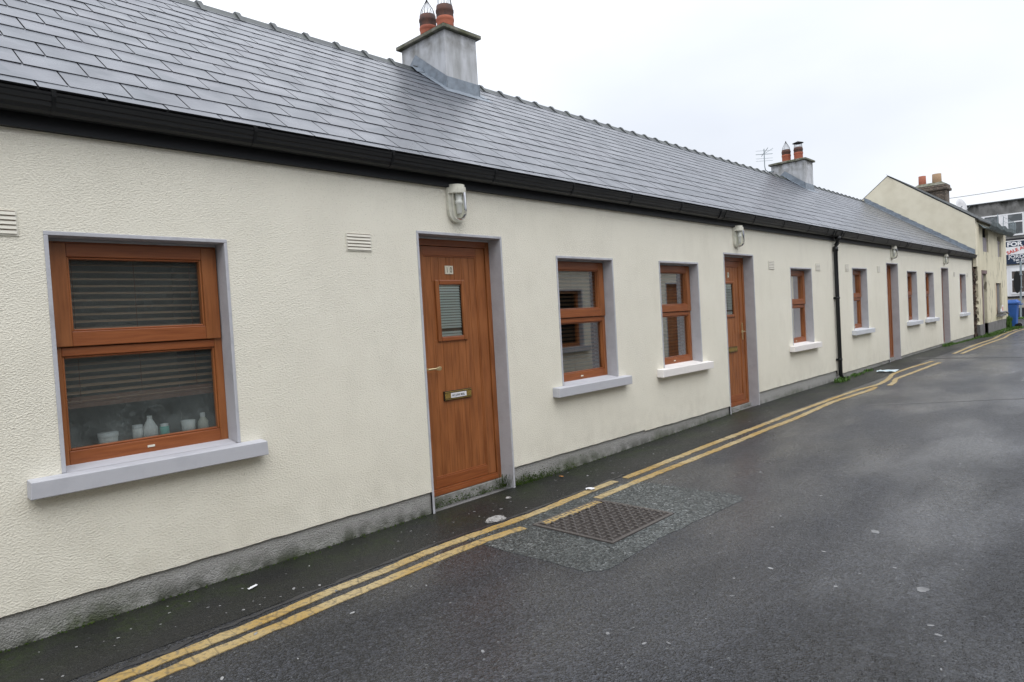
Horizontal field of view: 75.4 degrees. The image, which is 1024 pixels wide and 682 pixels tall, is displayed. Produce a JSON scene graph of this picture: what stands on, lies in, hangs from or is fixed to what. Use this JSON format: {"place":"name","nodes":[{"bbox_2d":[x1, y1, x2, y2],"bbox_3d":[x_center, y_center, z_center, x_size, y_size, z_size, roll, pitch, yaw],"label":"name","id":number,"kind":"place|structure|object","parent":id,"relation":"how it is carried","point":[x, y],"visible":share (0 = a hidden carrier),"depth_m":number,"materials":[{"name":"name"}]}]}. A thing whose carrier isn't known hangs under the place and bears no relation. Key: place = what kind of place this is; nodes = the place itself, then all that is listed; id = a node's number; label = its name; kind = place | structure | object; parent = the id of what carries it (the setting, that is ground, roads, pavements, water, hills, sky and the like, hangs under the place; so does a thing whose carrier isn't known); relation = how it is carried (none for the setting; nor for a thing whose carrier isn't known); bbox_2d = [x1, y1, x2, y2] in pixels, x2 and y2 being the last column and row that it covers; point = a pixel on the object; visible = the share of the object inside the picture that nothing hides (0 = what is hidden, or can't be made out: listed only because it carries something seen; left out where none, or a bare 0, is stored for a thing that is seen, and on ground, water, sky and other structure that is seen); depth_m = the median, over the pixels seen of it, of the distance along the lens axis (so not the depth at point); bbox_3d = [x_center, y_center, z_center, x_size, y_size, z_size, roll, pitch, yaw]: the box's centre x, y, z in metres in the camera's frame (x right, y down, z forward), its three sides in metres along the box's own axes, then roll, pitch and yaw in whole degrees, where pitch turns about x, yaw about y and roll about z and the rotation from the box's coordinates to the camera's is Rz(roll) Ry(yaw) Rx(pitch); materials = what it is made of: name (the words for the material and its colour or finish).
{"place":"outdoors","nodes":[
{"label":"outdoors","id":0,"kind":"place"},
{"bbox_2d":[0,337,994,681],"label":"pavement","id":1,"kind":"structure","parent":0,"point":[76,653],"depth_m":4.26,"materials":[{"name":"grey asphalt"}]},
{"bbox_2d":[0,409,743,652],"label":"moss","id":2,"kind":"object","parent":1,"relation":"on","point":[531,479],"visible":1,"depth_m":5.68,"materials":[{"name":"green plant"}]},
{"bbox_2d":[486,515,505,522],"bbox_3d":[-0.125,1.336,4.990,0.111,0.025,0.181,-2,2,44],"label":"cement lump","id":3,"kind":"object","parent":1,"relation":"on","point":[496,518],"visible":1,"depth_m":4.96,"materials":[{"name":"white concrete"}]},
{"bbox_2d":[833,376,850,382],"bbox_3d":[6.025,0.683,12.034,0.212,0.094,0.973,-2,2,44],"label":"weed tuft","id":4,"kind":"object","parent":1,"relation":"on","point":[841,379],"visible":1,"depth_m":11.93,"materials":[{"name":"green plant"}]},
{"bbox_2d":[847,371,864,376],"bbox_3d":[6.629,0.643,12.735,0.164,0.055,0.946,-2,2,44],"label":"weed tuft","id":5,"kind":"object","parent":1,"relation":"on","point":[855,374],"visible":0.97,"depth_m":12.76,"materials":[{"name":"green plant"}]},
{"bbox_2d":[877,369,898,371],"bbox_3d":[7.412,0.583,13.065,0.363,0.022,0.342,-2,2,44],"label":"wrapper","id":6,"kind":"object","parent":1,"relation":"on","point":[895,370],"visible":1,"depth_m":13.03,"materials":[{"name":"white paper"}]},
{"bbox_2d":[68,328,1023,681],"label":"road","id":7,"kind":"structure","parent":0,"point":[932,494],"depth_m":3.60,"materials":[{"name":"grey asphalt"}]},
{"bbox_2d":[131,526,526,681],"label":"yellow line","id":8,"kind":"object","parent":7,"relation":"on","point":[214,651],"visible":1,"depth_m":3.52,"materials":[{"name":"paint"}]},
{"bbox_2d":[86,474,623,681],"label":"road seam","id":9,"kind":"object","parent":7,"relation":"on","point":[170,650],"visible":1,"depth_m":3.74,"materials":[{"name":"black asphalt"}]},
{"bbox_2d":[98,481,618,681],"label":"yellow line","id":10,"kind":"object","parent":7,"relation":"on","point":[151,664],"visible":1,"depth_m":3.72,"materials":[{"name":"paint"}]},
{"bbox_2d":[40,412,986,679],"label":"road gum spots","id":11,"kind":"object","parent":7,"relation":"on","point":[606,632],"visible":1,"depth_m":3.46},
{"bbox_2d":[532,499,674,543],"bbox_3d":[0.675,1.308,4.856,0.708,0.027,0.790,-2,2,44],"label":"manhole cover","id":12,"kind":"object","parent":7,"relation":"on","point":[610,522],"visible":1,"depth_m":4.81,"materials":[{"name":"grey metal"}]},
{"bbox_2d":[468,480,743,571],"bbox_3d":[0.783,1.303,4.902,1.140,0.002,2.010,-2,2,44],"label":"road patch","id":13,"kind":"object","parent":7,"relation":"on","point":[686,506],"visible":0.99,"depth_m":4.62,"materials":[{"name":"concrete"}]},
{"bbox_2d":[593,387,877,498],"bbox_3d":[3.372,1.026,8.209,0.163,0.054,7.734,-2,2,44],"label":"yellow line","id":14,"kind":"object","parent":7,"relation":"on","point":[633,482],"visible":1,"depth_m":6.89,"materials":[{"name":"paint"}]},
{"bbox_2d":[622,361,933,478],"bbox_3d":[5.103,0.845,10.232,0.270,0.091,11.702,-2,2,44],"label":"yellow line","id":15,"kind":"object","parent":7,"relation":"on","point":[682,455],"visible":1,"depth_m":7.80,"materials":[{"name":"paint"}]},
{"bbox_2d":[887,362,941,385],"bbox_3d":[7.657,0.601,12.617,0.215,0.038,4.105,-2,2,43],"label":"yellow line","id":16,"kind":"object","parent":7,"relation":"on","point":[893,382],"visible":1,"depth_m":12.40,"materials":[{"name":"paint"}]},
{"bbox_2d":[876,398,1023,404],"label":"road seam","id":17,"kind":"object","parent":7,"relation":"on","point":[949,401],"visible":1,"depth_m":9.02,"materials":[{"name":"grey asphalt"}]},
{"bbox_2d":[917,356,1023,358],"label":"road seam","id":18,"kind":"object","parent":7,"relation":"on","point":[964,357],"visible":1,"depth_m":14.82,"materials":[{"name":"grey asphalt"}]},
{"bbox_2d":[943,315,1023,346],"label":"grass","id":19,"kind":"structure","parent":7,"relation":"on","point":[1009,327],"depth_m":24.36,"materials":[{"name":"green plant"}]},
{"bbox_2d":[952,328,1019,353],"bbox_3d":[16.499,-0.190,22.191,0.494,0.075,17.207,-2,2,44],"label":"yellow line","id":20,"kind":"object","parent":7,"relation":"on","point":[981,342],"visible":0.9,"depth_m":18.79,"materials":[{"name":"paint"}]},
{"bbox_2d":[960,329,1023,353],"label":"yellow line","id":21,"kind":"object","parent":7,"relation":"on","point":[989,342],"visible":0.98,"depth_m":18.63,"materials":[{"name":"paint"}]},
{"bbox_2d":[1008,299,1022,326],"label":"wheelie bin","id":22,"kind":"object","parent":7,"relation":"on","point":[1013,308],"visible":0.49,"depth_m":27.01,"materials":[{"name":"blue plastic"}]},
{"bbox_2d":[190,0,1023,205],"label":"sky","id":23,"kind":"structure","parent":0,"point":[905,91],"materials":[{"name":"white"}]},
{"bbox_2d":[435,359,897,511],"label":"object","id":24,"kind":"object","parent":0,"point":[467,500],"depth_m":5.72,"materials":[{"name":"grey concrete"}]},
{"bbox_2d":[0,0,645,650],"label":"terraced cottage","id":25,"kind":"structure","parent":24,"relation":"on","point":[292,280],"depth_m":4.57,"materials":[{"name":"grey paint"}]},
{"bbox_2d":[97,431,118,443],"bbox_3d":[-2.335,0.571,3.831,0.106,0.087,0.106,-2,2,44],"label":"tub","id":26,"kind":"object","parent":25,"relation":"on","point":[107,436],"visible":0.79,"depth_m":3.79,"materials":[{"name":"white plastic"}]},
{"bbox_2d":[132,424,142,438],"bbox_3d":[-2.229,0.551,3.942,0.056,0.107,0.056,-2,2,44],"label":"jar","id":27,"kind":"object","parent":25,"relation":"on","point":[137,430],"visible":0.73,"depth_m":3.92,"materials":[{"name":"white plastic"}]},
{"bbox_2d":[27,231,268,499],"bbox_3d":[-2.144,0.082,3.858,0.385,1.363,1.245,-2,2,44],"label":"window","id":28,"kind":"structure","parent":25,"relation":"in","point":[210,256],"depth_m":3.86,"materials":[{"name":"brown wood"}]},
{"bbox_2d":[143,415,158,436],"bbox_3d":[-2.182,0.525,3.992,0.084,0.150,0.084,-2,2,44],"label":"bottle","id":29,"kind":"object","parent":25,"relation":"on","point":[150,427],"visible":0.81,"depth_m":3.97,"materials":[{"name":"white plastic"}]},
{"bbox_2d":[160,423,169,434],"bbox_3d":[-2.125,0.549,4.051,0.052,0.092,0.052,-2,2,44],"label":"jar","id":30,"kind":"object","parent":25,"relation":"on","point":[164,428],"visible":0.73,"depth_m":4.03,"materials":[{"name":"teal plastic"}]},
{"bbox_2d":[181,419,194,430],"bbox_3d":[-2.029,0.542,4.152,0.084,0.090,0.084,-2,2,44],"label":"cup","id":31,"kind":"object","parent":25,"relation":"on","point":[188,424],"visible":0.56,"depth_m":4.12,"materials":[{"name":"white plastic"}]},
{"bbox_2d":[198,412,208,428],"bbox_3d":[-1.968,0.518,4.216,0.060,0.127,0.060,-2,2,44],"label":"bottle","id":32,"kind":"object","parent":25,"relation":"on","point":[203,422],"visible":0.8,"depth_m":4.20,"materials":[{"name":"white plastic"}]},
{"bbox_2d":[445,184,466,222],"bbox_3d":[-0.437,-1.130,5.439,0.132,0.303,0.180,-2,2,44],"label":"wall lamp","id":33,"kind":"object","parent":25,"relation":"attached to","point":[456,200],"visible":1,"depth_m":5.41,"materials":[{"name":"white plastic"}]},
{"bbox_2d":[416,230,514,513],"bbox_3d":[-0.460,0.302,5.662,0.296,2.394,0.950,-2,2,44],"label":"door","id":34,"kind":"structure","parent":25,"relation":"in","point":[467,383],"depth_m":5.74,"materials":[{"name":"brown wood"}]},
{"bbox_2d":[553,256,631,397],"bbox_3d":[0.705,-0.174,6.842,0.385,1.363,1.245,-2,2,44],"label":"window","id":35,"kind":"structure","parent":25,"relation":"in","point":[602,268],"depth_m":7.02,"materials":[{"name":"brown wood"}]},
{"bbox_2d":[495,474,512,488],"bbox_3d":[-0.069,1.250,5.888,0.131,0.123,0.182,-2,2,44],"label":"weed tuft","id":36,"kind":"object","parent":24,"relation":"on","point":[503,483],"visible":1,"depth_m":5.91,"materials":[{"name":"green plant"}]},
{"bbox_2d":[478,85,840,442],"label":"terraced cottage","id":37,"kind":"structure","parent":24,"relation":"on","point":[727,327],"depth_m":9.46,"materials":[{"name":"grey paint"}]},
{"bbox_2d":[657,261,713,377],"bbox_3d":[2.002,-0.291,8.200,0.385,1.363,1.245,-2,2,44],"label":"window","id":38,"kind":"structure","parent":37,"relation":"in","point":[679,281],"depth_m":8.36,"materials":[{"name":"brown wood"}]},
{"bbox_2d":[732,225,744,247],"bbox_3d":[3.165,-1.450,9.211,0.132,0.303,0.180,-2,2,44],"label":"wall lamp","id":39,"kind":"object","parent":37,"relation":"attached to","point":[737,230],"visible":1,"depth_m":9.18,"materials":[{"name":"white plastic"}]},
{"bbox_2d":[723,252,759,413],"bbox_3d":[3.150,-0.033,9.443,0.296,2.394,0.950,-2,2,44],"label":"door","id":40,"kind":"structure","parent":37,"relation":"in","point":[738,268],"depth_m":9.66,"materials":[{"name":"brown wood"}]},
{"bbox_2d":[790,267,821,351],"bbox_3d":[4.753,-0.537,11.080,0.385,1.363,1.245,-2,2,44],"label":"window","id":41,"kind":"structure","parent":37,"relation":"in","point":[800,278],"depth_m":11.33,"materials":[{"name":"brown wood"}]},
{"bbox_2d":[673,141,926,377],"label":"terraced cottage","id":42,"kind":"structure","parent":24,"relation":"on","point":[881,319],"depth_m":14.51,"materials":[{"name":"grey paint"}]},
{"bbox_2d":[756,148,773,171],"bbox_3d":[7.235,-5.172,18.913,0.392,0.698,0.490,-2,2,44],"label":"television aerial","id":43,"kind":"object","parent":42,"relation":"attached to","point":[764,158],"visible":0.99,"depth_m":18.89,"materials":[{"name":"silver metal"}]},
{"bbox_2d":[833,236,846,377],"bbox_3d":[5.996,-0.591,12.124,0.138,2.663,0.163,-2,2,44],"label":"drainpipe","id":44,"kind":"object","parent":42,"relation":"attached to","point":[839,359],"visible":0.86,"depth_m":12.10,"materials":[{"name":"black plastic"}]},
{"bbox_2d":[852,267,874,334],"bbox_3d":[6.910,-0.803,13.341,0.385,1.323,1.245,-2,2,44],"label":"window","id":45,"kind":"structure","parent":42,"relation":"in","point":[859,275],"depth_m":13.60,"materials":[{"name":"brown wood"}]},
{"bbox_2d":[886,262,900,360],"bbox_3d":[8.555,-0.568,15.105,0.296,2.394,0.950,-2,2,44],"label":"door","id":46,"kind":"structure","parent":42,"relation":"in","point":[891,268],"depth_m":15.37,"materials":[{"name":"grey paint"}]},
{"bbox_2d":[890,246,897,258],"bbox_3d":[8.607,-1.994,14.911,0.132,0.303,0.180,-2,2,44],"label":"wall lamp","id":47,"kind":"object","parent":42,"relation":"attached to","point":[892,252],"visible":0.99,"depth_m":14.88,"materials":[{"name":"white plastic"}]},
{"bbox_2d":[907,271,923,325],"bbox_3d":[9.760,-1.059,16.326,0.385,1.323,1.245,-2,2,44],"label":"window","id":48,"kind":"structure","parent":42,"relation":"in","point":[912,292],"depth_m":16.60,"materials":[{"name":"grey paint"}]},
{"bbox_2d":[814,185,976,351],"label":"terraced cottage","id":49,"kind":"structure","parent":24,"relation":"on","point":[947,303],"depth_m":19.48,"materials":[{"name":"grey paint"}]},
{"bbox_2d":[925,272,939,322],"bbox_3d":[11.021,-1.173,17.647,0.385,1.323,1.245,-2,2,44],"label":"window","id":50,"kind":"structure","parent":49,"relation":"in","point":[929,276],"depth_m":17.93,"materials":[{"name":"grey paint"}]},
{"bbox_2d":[943,254,948,264],"bbox_3d":[12.344,-2.320,18.824,0.132,0.303,0.180,-2,2,44],"label":"wall lamp","id":51,"kind":"object","parent":49,"relation":"attached to","point":[945,256],"visible":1,"depth_m":18.79,"materials":[{"name":"white plastic"}]},
{"bbox_2d":[941,267,950,343],"bbox_3d":[12.322,-0.901,19.050,0.296,2.394,0.950,-2,2,44],"label":"door","id":52,"kind":"structure","parent":49,"relation":"in","point":[944,271],"depth_m":19.32,"materials":[{"name":"grey paint"}]},
{"bbox_2d":[959,274,970,315],"bbox_3d":[14.089,-1.448,20.859,0.385,1.323,1.245,-2,2,44],"label":"window","id":53,"kind":"structure","parent":49,"relation":"in","point":[963,303],"depth_m":21.14,"materials":[{"name":"grey paint"}]},
{"bbox_2d":[862,173,1008,337],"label":"derelict house","id":54,"kind":"structure","parent":24,"relation":"on","point":[930,205],"depth_m":23.31,"materials":[{"name":"beige paint"}]},
{"bbox_2d":[956,199,970,209],"bbox_3d":[18.998,-5.542,27.932,0.504,0.950,0.502,-3,2,20],"label":"satellite dish","id":55,"kind":"object","parent":54,"relation":"attached to","point":[960,203],"visible":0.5,"depth_m":28.02,"materials":[{"name":"grey"}]},
{"bbox_2d":[983,287,984,331],"bbox_3d":[16.292,-1.222,22.920,0.030,2.150,0.460,-2,2,44],"label":"door","id":56,"kind":"structure","parent":54,"relation":"in","point":[983,287],"depth_m":23.04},
{"bbox_2d":[979,214,1015,236],"bbox_3d":[17.834,-4.213,24.245,0.401,0.580,5.510,-2,2,44],"label":"debris gutter","id":57,"kind":"object","parent":54,"relation":"attached to","point":[997,227],"visible":1,"depth_m":24.05,"materials":[{"name":"silver metal"}]},
{"bbox_2d":[967,198,1023,316],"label":"commercial building","id":58,"kind":"structure","parent":24,"relation":"on","point":[1012,209],"depth_m":38.00,"materials":[{"name":"black"}]},
{"bbox_2d":[982,212,1023,235],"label":"window","id":59,"kind":"structure","parent":58,"relation":"in","point":[1018,217],"depth_m":37.78,"materials":[{"name":"white plastic"}]},
{"bbox_2d":[1006,239,1023,264],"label":"estate agent sign","id":60,"kind":"object","parent":58,"relation":"attached to","point":[1014,251],"visible":0.96,"depth_m":37.75,"materials":[{"name":"white"}]},
{"bbox_2d":[1010,269,1023,293],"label":"window","id":61,"kind":"structure","parent":58,"relation":"in","point":[1012,272],"depth_m":37.95,"materials":[{"name":"white plastic"}]},
{"bbox_2d":[949,187,1020,198],"bbox_3d":[23.226,-7.535,32.589,15.002,0.564,0.024,-2,2,44],"label":"overhead cable","id":62,"kind":"object","parent":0,"point":[983,193],"visible":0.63,"depth_m":32.53,"materials":[{"name":"black plastic"}]},
{"bbox_2d":[1018,319,1023,325],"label":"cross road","id":63,"kind":"structure","parent":0,"point":[1021,321],"depth_m":32.50,"materials":[{"name":"grey asphalt"}]},
{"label":"far pavement","id":64,"kind":"structure","parent":0,"visible":0},
{"bbox_2d":[1013,261,1022,316],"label":"signpost","id":65,"kind":"object","parent":64,"relation":"on","point":[1017,282],"visible":0.84,"depth_m":36.74,"materials":[{"name":"silver metal"}]}
]}

